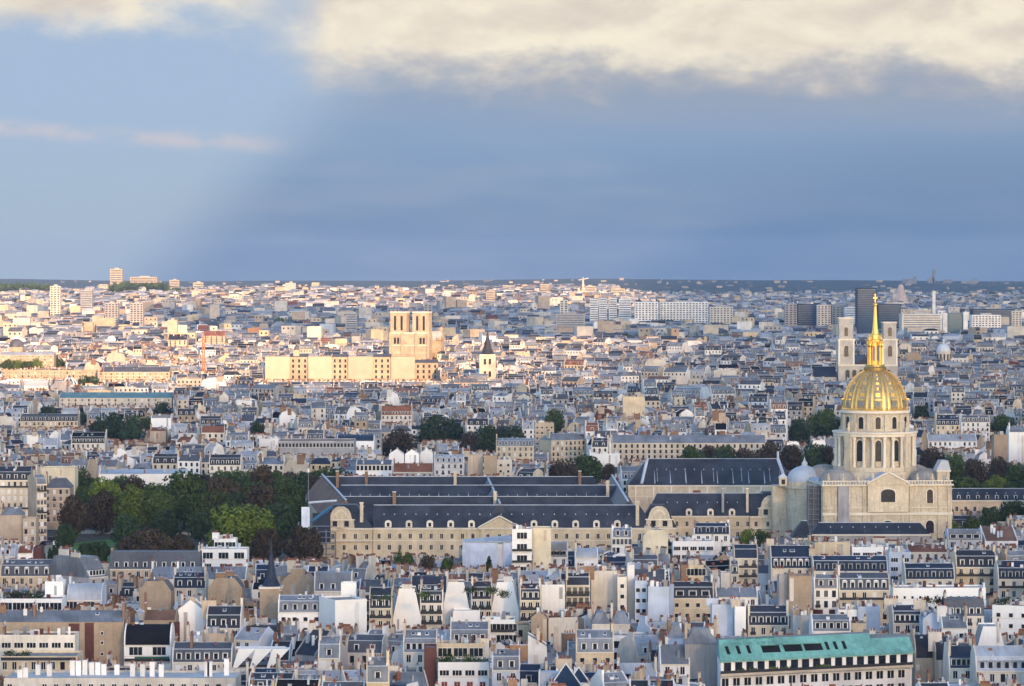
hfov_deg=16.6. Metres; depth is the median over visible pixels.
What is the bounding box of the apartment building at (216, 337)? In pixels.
[203,330,225,343]
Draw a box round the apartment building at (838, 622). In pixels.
[809,606,850,633]
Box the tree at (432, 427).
[416,414,463,442]
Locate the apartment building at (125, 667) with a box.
[110,657,149,669]
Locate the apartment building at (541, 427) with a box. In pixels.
[535,418,553,449]
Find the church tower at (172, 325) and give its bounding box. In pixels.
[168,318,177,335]
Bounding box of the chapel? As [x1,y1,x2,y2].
[771,457,816,536]
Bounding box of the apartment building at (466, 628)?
[450,613,490,656]
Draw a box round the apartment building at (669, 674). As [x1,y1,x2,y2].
[639,664,675,683]
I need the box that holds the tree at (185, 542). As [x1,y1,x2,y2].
[169,534,194,549]
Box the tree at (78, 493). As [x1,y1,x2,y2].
[74,486,87,510]
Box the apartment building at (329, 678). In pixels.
[320,672,362,680]
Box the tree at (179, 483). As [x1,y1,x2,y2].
[159,470,207,529]
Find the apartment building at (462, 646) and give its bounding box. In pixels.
[437,634,488,680]
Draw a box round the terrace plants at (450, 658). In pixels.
[435,653,491,663]
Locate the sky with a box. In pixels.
[0,0,1023,280]
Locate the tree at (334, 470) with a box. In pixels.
[318,466,349,478]
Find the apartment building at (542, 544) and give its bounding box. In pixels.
[533,526,550,569]
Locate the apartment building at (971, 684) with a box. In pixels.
[938,672,984,685]
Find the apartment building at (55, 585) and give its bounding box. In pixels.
[45,575,65,594]
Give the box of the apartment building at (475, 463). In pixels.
[468,451,482,475]
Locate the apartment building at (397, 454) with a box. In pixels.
[389,448,404,462]
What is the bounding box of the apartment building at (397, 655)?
[391,641,402,666]
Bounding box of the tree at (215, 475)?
[205,472,223,482]
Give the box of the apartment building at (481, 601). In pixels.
[471,574,491,620]
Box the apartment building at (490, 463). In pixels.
[484,452,496,475]
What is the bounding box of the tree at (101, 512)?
[86,489,119,534]
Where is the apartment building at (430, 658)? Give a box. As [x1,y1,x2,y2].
[424,644,436,685]
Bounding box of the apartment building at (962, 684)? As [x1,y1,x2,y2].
[949,679,968,685]
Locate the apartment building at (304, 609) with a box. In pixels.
[278,587,322,631]
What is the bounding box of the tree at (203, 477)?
[194,473,208,481]
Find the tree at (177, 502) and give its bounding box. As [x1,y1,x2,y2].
[165,489,187,517]
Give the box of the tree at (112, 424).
[93,412,124,442]
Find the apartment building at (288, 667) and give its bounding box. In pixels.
[276,654,311,672]
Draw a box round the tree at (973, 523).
[960,516,982,528]
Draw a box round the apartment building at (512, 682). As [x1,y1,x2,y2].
[508,675,542,685]
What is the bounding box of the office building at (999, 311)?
[970,307,1013,325]
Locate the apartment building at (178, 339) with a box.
[168,334,188,346]
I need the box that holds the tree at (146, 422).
[140,416,150,431]
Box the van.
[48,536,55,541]
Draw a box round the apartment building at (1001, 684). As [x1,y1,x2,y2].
[993,682,1020,685]
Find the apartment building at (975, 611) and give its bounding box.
[941,587,983,634]
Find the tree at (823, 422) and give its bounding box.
[806,408,840,437]
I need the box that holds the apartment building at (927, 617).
[919,607,938,633]
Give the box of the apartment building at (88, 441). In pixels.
[71,428,106,451]
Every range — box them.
[810,522,930,543]
[952,488,1023,514]
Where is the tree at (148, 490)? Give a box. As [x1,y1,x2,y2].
[141,482,167,500]
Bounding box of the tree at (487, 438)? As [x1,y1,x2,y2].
[475,424,497,453]
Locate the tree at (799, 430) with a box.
[788,418,812,442]
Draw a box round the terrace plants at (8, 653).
[3,649,31,655]
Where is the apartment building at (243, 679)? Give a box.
[217,664,245,685]
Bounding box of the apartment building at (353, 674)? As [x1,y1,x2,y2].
[337,657,359,679]
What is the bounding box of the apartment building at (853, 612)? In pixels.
[835,599,857,619]
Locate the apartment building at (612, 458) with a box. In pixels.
[590,448,619,482]
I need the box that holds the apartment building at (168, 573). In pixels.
[151,558,248,585]
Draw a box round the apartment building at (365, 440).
[337,434,374,449]
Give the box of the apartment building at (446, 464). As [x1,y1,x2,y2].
[434,451,463,475]
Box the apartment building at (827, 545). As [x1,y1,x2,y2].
[804,533,849,554]
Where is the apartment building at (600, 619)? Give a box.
[591,602,609,629]
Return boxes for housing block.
[590,297,597,321]
[599,296,606,320]
[609,296,616,319]
[619,297,630,318]
[634,300,657,321]
[659,300,707,323]
[709,305,732,323]
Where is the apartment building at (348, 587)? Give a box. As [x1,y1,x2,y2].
[341,581,356,595]
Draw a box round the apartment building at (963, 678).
[960,674,1009,684]
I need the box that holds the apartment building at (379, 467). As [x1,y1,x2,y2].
[356,459,392,475]
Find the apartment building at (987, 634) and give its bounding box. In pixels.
[975,618,1003,645]
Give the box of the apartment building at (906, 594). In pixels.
[890,579,985,611]
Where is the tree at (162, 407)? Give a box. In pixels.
[153,401,171,414]
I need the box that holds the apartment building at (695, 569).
[687,557,705,580]
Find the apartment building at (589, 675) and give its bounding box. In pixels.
[574,662,595,680]
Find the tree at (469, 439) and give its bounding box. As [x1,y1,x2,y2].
[459,431,479,451]
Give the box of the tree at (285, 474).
[283,471,295,478]
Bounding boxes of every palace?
[265,340,437,380]
[305,471,770,561]
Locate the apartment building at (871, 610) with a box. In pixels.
[855,596,879,630]
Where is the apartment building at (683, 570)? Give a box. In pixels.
[680,563,687,580]
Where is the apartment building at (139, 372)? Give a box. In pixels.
[103,366,171,381]
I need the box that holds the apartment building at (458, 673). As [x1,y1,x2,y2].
[438,657,488,685]
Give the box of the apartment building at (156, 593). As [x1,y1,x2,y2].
[139,572,174,609]
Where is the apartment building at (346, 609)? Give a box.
[319,595,366,633]
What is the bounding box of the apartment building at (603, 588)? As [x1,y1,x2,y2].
[590,563,616,611]
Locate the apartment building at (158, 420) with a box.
[151,410,172,429]
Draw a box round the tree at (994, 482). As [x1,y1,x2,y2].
[980,474,1006,487]
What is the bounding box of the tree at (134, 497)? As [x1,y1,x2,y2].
[112,483,146,517]
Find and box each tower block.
[50,284,60,314]
[81,289,92,311]
[84,322,93,332]
[105,301,119,324]
[110,268,122,284]
[130,276,157,283]
[130,301,143,325]
[170,279,179,287]
[193,281,203,287]
[346,311,357,330]
[424,302,431,311]
[486,290,494,300]
[540,284,547,290]
[560,299,567,313]
[585,285,594,290]
[611,287,624,293]
[784,302,796,325]
[797,302,816,325]
[816,303,830,325]
[831,304,843,324]
[844,305,854,324]
[855,288,876,333]
[877,302,900,328]
[1011,309,1021,325]
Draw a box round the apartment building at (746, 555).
[732,536,757,587]
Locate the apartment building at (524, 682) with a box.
[497,676,536,685]
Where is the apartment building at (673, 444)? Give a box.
[611,430,767,461]
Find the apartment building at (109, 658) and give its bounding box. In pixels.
[87,650,112,669]
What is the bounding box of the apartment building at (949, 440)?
[926,432,976,450]
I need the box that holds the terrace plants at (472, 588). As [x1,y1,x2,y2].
[462,584,479,594]
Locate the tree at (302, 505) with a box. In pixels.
[297,501,307,523]
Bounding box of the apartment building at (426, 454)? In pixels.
[420,447,432,462]
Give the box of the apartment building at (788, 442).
[782,440,801,469]
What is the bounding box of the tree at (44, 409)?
[38,405,58,413]
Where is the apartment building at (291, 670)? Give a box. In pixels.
[283,659,317,672]
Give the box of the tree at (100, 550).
[78,541,110,560]
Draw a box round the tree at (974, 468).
[961,458,989,486]
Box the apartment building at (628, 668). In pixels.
[617,653,656,675]
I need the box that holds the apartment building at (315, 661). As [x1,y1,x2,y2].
[286,657,317,667]
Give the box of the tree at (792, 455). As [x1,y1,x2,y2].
[781,443,802,470]
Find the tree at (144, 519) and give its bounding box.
[133,501,152,529]
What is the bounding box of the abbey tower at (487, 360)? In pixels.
[479,330,501,377]
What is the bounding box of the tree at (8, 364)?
[0,359,14,369]
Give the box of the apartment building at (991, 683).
[978,673,998,685]
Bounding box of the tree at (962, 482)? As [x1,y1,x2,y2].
[951,476,982,487]
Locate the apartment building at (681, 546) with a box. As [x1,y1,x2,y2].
[670,533,713,560]
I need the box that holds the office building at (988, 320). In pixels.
[969,313,1000,327]
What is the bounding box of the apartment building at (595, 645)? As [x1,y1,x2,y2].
[575,618,613,671]
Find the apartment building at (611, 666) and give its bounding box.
[600,659,613,671]
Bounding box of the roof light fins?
[231,646,317,670]
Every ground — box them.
[0,279,1023,444]
[49,518,300,561]
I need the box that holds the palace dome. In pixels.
[9,339,23,351]
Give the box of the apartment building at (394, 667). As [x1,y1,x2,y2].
[390,662,401,672]
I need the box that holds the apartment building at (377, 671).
[366,644,389,685]
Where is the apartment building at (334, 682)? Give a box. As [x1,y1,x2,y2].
[321,671,365,685]
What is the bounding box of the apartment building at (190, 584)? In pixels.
[173,564,208,602]
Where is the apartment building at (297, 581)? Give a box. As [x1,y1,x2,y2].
[281,565,313,594]
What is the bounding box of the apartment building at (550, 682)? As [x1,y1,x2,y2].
[516,678,556,685]
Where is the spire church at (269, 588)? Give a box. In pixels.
[259,536,283,624]
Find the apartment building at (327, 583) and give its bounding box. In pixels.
[314,562,353,595]
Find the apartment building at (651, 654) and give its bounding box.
[648,640,658,673]
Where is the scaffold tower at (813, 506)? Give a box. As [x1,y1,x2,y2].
[807,484,820,530]
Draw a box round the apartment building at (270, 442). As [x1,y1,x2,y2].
[259,435,280,450]
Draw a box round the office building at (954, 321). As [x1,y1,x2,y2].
[947,311,962,332]
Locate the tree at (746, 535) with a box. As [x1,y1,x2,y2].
[739,528,755,543]
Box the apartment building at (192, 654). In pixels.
[172,630,235,669]
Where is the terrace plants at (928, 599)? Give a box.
[923,594,941,604]
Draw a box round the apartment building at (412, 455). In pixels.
[405,447,419,462]
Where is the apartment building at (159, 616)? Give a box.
[143,599,179,641]
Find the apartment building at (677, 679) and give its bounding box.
[657,667,700,683]
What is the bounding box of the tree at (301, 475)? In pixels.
[286,471,309,484]
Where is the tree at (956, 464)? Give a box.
[942,453,965,482]
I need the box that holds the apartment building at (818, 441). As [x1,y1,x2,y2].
[809,439,825,447]
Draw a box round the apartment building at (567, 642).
[561,629,574,671]
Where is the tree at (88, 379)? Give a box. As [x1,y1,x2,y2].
[78,375,98,385]
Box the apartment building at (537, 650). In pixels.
[528,625,546,663]
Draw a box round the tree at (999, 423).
[990,414,1015,437]
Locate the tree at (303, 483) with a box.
[290,478,312,503]
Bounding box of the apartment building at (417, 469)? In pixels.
[393,458,433,475]
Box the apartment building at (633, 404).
[622,393,644,416]
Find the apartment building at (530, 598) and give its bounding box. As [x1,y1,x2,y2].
[520,574,540,621]
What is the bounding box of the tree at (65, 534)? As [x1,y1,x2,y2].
[54,523,77,547]
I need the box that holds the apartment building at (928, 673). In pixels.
[926,669,962,683]
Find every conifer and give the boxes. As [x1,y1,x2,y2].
[47,547,52,558]
[52,545,57,556]
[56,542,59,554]
[486,555,492,571]
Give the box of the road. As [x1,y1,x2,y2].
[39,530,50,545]
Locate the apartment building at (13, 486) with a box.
[0,462,40,516]
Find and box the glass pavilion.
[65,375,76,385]
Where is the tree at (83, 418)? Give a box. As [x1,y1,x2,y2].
[80,412,86,426]
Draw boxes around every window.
[0,602,11,609]
[1,642,10,647]
[2,662,6,669]
[12,662,16,669]
[13,602,24,609]
[14,642,23,647]
[25,602,36,608]
[26,642,35,647]
[31,662,35,669]
[37,602,48,609]
[39,642,48,647]
[41,662,45,669]
[50,602,61,609]
[51,642,60,647]
[60,662,64,669]
[64,642,73,647]
[67,601,76,607]
[83,601,94,606]
[129,647,142,654]
[152,647,165,654]
[203,552,212,558]
[214,542,224,546]
[218,552,228,558]
[225,542,235,546]
[234,552,243,558]
[321,661,325,668]
[378,610,382,615]
[406,654,410,661]
[418,654,421,661]
[421,615,425,621]
[429,605,433,610]
[429,615,433,621]
[437,615,441,621]
[438,648,451,656]
[439,670,448,675]
[441,681,447,685]
[452,670,461,675]
[453,648,467,656]
[454,681,459,685]
[465,670,474,675]
[469,648,482,656]
[472,601,476,606]
[478,670,487,675]
[479,601,483,606]
[479,681,485,685]
[486,601,490,606]
[491,624,500,628]
[496,635,508,639]
[496,673,501,680]
[497,624,508,628]
[505,624,516,631]
[505,635,516,641]
[517,532,526,538]
[517,544,526,548]
[517,555,526,559]
[566,587,571,593]
[566,597,571,604]
[572,587,577,593]
[572,597,577,603]
[578,587,583,593]
[584,587,589,593]
[680,667,684,674]
[687,568,697,575]
[695,568,705,575]
[751,627,755,634]
[761,627,765,634]
[816,600,820,607]
[896,625,899,632]
[905,625,909,632]
[915,625,918,632]
[953,671,957,678]
[965,671,969,678]
[967,618,971,625]
[990,674,994,681]
[1001,674,1004,681]
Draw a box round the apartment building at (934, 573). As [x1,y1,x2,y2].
[901,555,954,584]
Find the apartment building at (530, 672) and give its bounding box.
[520,653,558,685]
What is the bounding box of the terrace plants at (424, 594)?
[414,590,431,600]
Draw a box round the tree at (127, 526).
[109,513,141,545]
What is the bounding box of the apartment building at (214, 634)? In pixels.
[203,624,227,641]
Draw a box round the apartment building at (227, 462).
[209,452,242,475]
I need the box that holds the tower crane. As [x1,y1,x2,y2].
[199,334,208,371]
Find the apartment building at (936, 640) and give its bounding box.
[928,628,946,681]
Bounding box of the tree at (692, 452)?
[678,445,705,457]
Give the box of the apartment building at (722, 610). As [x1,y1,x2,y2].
[706,595,732,635]
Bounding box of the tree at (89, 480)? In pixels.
[83,477,98,487]
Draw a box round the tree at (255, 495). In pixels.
[241,483,276,511]
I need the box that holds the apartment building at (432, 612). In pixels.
[420,576,443,629]
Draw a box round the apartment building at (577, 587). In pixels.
[565,562,594,609]
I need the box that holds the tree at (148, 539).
[115,527,179,549]
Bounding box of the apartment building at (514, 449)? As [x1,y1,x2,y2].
[496,433,533,461]
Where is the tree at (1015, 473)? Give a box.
[1004,462,1023,482]
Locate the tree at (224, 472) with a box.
[214,469,240,476]
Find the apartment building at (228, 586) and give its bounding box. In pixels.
[208,568,244,607]
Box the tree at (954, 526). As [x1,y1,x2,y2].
[952,519,960,528]
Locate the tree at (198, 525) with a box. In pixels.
[185,509,211,544]
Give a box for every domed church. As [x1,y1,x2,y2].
[807,294,953,541]
[936,338,950,359]
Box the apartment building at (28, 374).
[0,370,97,379]
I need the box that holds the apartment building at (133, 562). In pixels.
[110,542,201,579]
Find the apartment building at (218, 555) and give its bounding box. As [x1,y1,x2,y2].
[201,541,248,566]
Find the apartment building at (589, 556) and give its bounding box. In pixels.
[574,540,597,570]
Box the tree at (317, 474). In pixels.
[310,467,327,477]
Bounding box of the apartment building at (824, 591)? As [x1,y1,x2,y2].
[812,565,837,613]
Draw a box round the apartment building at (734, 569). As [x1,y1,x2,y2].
[729,556,738,587]
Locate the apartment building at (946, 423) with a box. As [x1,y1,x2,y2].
[934,411,959,433]
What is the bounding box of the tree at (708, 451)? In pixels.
[701,445,716,457]
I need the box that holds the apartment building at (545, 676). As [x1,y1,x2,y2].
[538,668,572,685]
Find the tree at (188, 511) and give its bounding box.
[176,495,196,527]
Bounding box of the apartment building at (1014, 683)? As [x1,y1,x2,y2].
[1011,678,1023,685]
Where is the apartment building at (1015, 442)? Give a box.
[1006,422,1023,464]
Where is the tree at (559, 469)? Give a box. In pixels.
[548,459,578,475]
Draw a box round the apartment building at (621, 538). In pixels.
[611,522,631,552]
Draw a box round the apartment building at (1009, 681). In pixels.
[1006,676,1016,684]
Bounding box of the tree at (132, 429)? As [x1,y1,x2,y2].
[119,414,145,439]
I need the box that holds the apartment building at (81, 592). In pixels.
[67,573,106,607]
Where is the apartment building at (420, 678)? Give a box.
[390,670,428,685]
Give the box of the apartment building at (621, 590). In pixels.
[617,574,626,611]
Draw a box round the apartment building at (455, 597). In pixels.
[444,576,469,626]
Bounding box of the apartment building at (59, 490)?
[45,471,73,529]
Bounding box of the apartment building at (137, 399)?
[59,391,173,407]
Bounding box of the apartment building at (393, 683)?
[365,680,418,685]
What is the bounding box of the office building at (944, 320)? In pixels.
[942,311,946,332]
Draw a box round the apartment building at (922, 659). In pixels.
[910,625,932,685]
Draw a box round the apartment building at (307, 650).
[295,619,347,669]
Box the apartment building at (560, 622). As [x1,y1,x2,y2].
[543,607,576,651]
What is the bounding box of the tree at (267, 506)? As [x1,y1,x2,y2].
[257,497,272,513]
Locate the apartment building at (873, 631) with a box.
[869,627,908,634]
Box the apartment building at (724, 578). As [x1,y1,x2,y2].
[720,571,729,587]
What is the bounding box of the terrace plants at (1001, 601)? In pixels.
[991,595,1013,604]
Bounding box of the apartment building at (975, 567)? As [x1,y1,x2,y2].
[951,542,995,597]
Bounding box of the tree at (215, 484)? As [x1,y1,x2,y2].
[203,476,243,514]
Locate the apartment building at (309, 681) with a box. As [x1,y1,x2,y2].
[275,675,321,685]
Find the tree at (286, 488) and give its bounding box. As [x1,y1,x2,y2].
[269,475,304,503]
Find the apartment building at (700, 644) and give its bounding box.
[682,615,716,685]
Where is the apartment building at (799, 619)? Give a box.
[790,604,809,634]
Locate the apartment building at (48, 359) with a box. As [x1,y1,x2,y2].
[0,351,55,367]
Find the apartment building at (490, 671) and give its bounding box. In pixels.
[489,666,491,676]
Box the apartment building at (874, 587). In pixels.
[837,561,889,625]
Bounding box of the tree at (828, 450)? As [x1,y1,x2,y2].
[821,446,833,464]
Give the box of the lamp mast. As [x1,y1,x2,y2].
[307,465,309,506]
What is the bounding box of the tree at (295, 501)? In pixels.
[283,494,303,518]
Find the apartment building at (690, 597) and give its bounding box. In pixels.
[670,571,713,621]
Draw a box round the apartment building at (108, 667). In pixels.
[94,660,136,669]
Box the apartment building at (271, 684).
[250,674,274,685]
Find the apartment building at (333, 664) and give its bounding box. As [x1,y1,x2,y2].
[294,659,334,669]
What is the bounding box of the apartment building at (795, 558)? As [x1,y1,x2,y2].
[766,536,811,579]
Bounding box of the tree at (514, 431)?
[497,425,524,437]
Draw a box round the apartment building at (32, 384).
[24,380,48,389]
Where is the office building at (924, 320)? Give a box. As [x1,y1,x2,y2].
[899,312,941,331]
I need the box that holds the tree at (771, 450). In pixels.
[757,441,786,468]
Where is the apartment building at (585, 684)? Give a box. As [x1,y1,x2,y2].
[581,680,589,685]
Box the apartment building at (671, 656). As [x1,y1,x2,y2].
[658,632,689,676]
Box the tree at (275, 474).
[271,470,281,487]
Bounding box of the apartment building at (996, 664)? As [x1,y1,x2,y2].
[970,634,1023,684]
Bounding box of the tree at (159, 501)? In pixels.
[144,490,174,520]
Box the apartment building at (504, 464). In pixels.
[497,455,511,475]
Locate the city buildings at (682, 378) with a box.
[0,282,1023,685]
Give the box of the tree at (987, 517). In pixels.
[978,506,1001,525]
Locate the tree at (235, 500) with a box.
[222,491,244,510]
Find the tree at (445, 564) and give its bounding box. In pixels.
[440,557,457,571]
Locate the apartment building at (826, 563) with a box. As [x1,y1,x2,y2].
[809,547,887,573]
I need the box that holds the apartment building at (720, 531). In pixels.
[693,517,729,554]
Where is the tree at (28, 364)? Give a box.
[20,361,33,368]
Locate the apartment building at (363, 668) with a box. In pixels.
[361,658,365,679]
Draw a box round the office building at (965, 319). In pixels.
[963,310,967,328]
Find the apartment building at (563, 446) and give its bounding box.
[540,429,585,463]
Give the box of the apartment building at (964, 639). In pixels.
[948,631,975,645]
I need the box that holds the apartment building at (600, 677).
[590,665,627,685]
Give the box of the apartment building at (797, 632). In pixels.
[773,628,800,635]
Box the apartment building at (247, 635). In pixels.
[234,625,277,657]
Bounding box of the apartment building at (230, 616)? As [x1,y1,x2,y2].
[202,595,243,641]
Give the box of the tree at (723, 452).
[712,445,735,457]
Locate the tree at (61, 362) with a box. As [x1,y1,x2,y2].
[56,357,65,367]
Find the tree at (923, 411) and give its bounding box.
[914,404,929,418]
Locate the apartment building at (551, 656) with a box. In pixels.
[524,640,566,663]
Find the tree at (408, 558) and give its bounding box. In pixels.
[402,552,421,567]
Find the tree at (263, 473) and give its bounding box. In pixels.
[247,464,274,486]
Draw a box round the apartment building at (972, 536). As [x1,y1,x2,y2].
[945,522,981,547]
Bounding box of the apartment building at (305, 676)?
[294,664,321,680]
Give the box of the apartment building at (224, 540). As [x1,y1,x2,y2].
[212,530,237,546]
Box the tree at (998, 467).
[986,456,1008,479]
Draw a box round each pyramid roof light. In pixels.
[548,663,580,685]
[574,667,589,682]
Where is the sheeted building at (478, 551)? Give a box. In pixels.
[462,535,511,568]
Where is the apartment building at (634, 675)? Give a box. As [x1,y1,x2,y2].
[603,662,639,679]
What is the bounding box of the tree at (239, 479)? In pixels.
[222,470,250,496]
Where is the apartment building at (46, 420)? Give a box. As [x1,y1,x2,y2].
[20,409,79,429]
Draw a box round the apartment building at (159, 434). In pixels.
[150,423,167,443]
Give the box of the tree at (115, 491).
[88,476,123,530]
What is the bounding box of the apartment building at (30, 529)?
[22,517,38,545]
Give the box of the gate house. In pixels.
[789,520,809,541]
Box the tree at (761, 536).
[753,529,770,546]
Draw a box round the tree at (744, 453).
[735,447,759,457]
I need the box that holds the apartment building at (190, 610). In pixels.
[178,595,205,641]
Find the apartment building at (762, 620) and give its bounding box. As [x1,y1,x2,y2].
[746,597,788,636]
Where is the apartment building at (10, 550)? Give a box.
[0,536,18,559]
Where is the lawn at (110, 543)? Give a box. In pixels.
[71,538,119,565]
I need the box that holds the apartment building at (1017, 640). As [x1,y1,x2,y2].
[1005,632,1022,645]
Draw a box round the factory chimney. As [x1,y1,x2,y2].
[932,291,935,313]
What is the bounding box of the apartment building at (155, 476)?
[99,463,187,499]
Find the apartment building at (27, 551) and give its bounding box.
[18,543,34,558]
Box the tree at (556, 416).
[542,409,565,432]
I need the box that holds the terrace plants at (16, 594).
[3,589,44,598]
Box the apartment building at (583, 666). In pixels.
[573,660,595,672]
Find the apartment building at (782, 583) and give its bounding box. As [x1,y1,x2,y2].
[774,565,787,604]
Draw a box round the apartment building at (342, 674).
[311,662,345,680]
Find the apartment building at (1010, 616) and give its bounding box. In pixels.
[992,597,1023,639]
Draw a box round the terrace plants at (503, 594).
[495,589,511,597]
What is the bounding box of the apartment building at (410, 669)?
[402,660,419,671]
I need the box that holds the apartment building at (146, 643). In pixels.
[124,616,174,669]
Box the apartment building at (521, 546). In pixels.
[512,523,531,569]
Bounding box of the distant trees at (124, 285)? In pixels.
[0,280,898,344]
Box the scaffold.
[298,500,336,559]
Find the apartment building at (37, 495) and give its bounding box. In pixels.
[27,467,46,543]
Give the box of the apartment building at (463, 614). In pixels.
[453,608,479,620]
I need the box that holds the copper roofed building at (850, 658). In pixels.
[716,632,913,685]
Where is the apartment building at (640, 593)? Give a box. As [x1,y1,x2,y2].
[634,573,648,621]
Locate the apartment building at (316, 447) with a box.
[278,438,355,457]
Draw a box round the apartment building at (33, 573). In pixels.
[0,551,51,589]
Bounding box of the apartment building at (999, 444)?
[990,430,1007,471]
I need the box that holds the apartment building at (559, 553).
[551,541,567,567]
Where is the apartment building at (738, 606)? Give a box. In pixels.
[731,595,745,635]
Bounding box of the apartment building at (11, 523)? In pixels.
[0,501,24,543]
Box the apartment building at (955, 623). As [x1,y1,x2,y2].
[937,602,967,637]
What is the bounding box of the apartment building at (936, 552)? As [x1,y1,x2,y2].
[904,536,947,562]
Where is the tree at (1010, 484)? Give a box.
[1004,481,1023,487]
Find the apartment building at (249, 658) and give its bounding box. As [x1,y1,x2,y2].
[236,650,251,660]
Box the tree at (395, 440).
[382,428,417,456]
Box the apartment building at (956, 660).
[943,634,971,682]
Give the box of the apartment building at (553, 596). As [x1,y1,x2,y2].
[541,575,564,613]
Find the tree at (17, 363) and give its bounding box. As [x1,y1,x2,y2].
[11,359,22,369]
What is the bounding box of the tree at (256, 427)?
[250,420,264,434]
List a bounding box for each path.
[44,544,55,558]
[79,530,205,534]
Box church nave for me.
[626,451,788,512]
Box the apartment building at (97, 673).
[4,656,240,685]
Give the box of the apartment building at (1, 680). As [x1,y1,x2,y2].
[0,675,3,685]
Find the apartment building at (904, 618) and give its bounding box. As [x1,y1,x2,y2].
[884,595,925,636]
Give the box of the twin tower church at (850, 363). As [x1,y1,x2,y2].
[812,317,897,380]
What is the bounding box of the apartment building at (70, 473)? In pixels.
[40,463,77,494]
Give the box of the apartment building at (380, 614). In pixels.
[369,584,392,632]
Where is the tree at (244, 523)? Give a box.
[204,503,275,555]
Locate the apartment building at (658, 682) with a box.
[655,678,701,685]
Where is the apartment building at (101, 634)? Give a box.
[0,598,128,665]
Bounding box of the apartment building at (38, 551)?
[33,545,43,558]
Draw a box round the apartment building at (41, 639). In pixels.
[0,621,78,654]
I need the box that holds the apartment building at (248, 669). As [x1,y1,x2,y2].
[246,659,275,685]
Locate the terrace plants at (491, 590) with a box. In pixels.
[483,585,498,595]
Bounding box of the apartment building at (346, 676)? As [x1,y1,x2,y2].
[344,671,365,680]
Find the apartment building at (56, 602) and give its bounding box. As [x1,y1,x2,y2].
[0,588,66,609]
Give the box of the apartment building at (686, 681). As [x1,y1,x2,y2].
[674,674,704,685]
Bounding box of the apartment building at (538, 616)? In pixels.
[530,607,546,640]
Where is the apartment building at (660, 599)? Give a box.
[648,579,673,622]
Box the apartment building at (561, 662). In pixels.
[543,655,571,669]
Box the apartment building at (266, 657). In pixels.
[259,644,276,660]
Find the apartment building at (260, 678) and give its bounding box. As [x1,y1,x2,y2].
[248,663,294,685]
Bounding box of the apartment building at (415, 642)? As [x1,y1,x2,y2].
[403,619,437,671]
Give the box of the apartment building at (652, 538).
[642,523,667,553]
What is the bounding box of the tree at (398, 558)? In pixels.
[393,549,403,564]
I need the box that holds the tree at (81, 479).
[78,467,90,486]
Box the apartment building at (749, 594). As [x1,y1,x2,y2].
[714,579,757,605]
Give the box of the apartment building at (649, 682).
[629,678,673,685]
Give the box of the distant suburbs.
[61,270,1023,293]
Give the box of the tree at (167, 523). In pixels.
[149,508,184,539]
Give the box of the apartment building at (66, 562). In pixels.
[48,545,107,591]
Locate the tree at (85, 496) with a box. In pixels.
[80,487,90,509]
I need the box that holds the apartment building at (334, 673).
[294,658,341,680]
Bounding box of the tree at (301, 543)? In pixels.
[283,525,324,560]
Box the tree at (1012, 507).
[998,499,1023,521]
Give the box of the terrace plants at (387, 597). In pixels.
[366,593,392,603]
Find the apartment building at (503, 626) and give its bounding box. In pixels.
[482,611,516,642]
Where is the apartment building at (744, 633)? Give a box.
[741,628,777,636]
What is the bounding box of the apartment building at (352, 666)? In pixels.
[347,663,361,674]
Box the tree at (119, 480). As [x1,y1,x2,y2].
[108,474,127,494]
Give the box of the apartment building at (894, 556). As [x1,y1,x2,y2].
[886,546,910,582]
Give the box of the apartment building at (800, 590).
[787,568,811,612]
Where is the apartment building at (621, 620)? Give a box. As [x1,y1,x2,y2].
[610,600,630,631]
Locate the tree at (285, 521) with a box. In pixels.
[266,502,297,542]
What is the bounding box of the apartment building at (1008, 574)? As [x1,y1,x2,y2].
[993,554,1023,598]
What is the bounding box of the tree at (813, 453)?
[799,443,831,466]
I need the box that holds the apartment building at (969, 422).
[959,412,989,440]
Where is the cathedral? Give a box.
[389,311,444,359]
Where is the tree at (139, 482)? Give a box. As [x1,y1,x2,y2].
[120,474,146,497]
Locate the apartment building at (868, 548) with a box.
[850,540,888,554]
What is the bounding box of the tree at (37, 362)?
[30,357,42,367]
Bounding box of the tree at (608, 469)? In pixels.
[599,463,615,479]
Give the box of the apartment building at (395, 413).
[379,401,412,424]
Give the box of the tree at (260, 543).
[249,528,282,561]
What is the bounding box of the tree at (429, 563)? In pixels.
[418,553,436,570]
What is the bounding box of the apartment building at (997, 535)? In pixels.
[980,525,1017,549]
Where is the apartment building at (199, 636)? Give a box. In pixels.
[186,621,204,641]
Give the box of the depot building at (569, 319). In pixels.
[556,312,584,329]
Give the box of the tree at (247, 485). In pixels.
[242,480,265,496]
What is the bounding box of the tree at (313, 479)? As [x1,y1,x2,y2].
[305,475,317,487]
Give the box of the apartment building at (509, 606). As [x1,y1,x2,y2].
[492,573,518,621]
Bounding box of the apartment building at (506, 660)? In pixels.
[492,638,527,685]
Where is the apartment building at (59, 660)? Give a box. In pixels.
[1,651,82,685]
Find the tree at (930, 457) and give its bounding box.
[918,446,945,468]
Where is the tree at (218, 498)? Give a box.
[208,489,228,511]
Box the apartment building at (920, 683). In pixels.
[915,674,949,685]
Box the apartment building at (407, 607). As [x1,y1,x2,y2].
[393,581,420,629]
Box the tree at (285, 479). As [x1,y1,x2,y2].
[273,475,291,486]
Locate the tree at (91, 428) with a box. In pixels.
[87,421,97,431]
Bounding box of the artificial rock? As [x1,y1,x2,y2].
[891,284,908,302]
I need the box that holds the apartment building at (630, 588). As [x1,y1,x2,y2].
[627,562,634,619]
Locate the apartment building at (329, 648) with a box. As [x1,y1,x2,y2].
[318,623,341,669]
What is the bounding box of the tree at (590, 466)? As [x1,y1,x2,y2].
[569,454,603,482]
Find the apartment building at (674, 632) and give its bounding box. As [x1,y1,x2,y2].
[666,614,683,643]

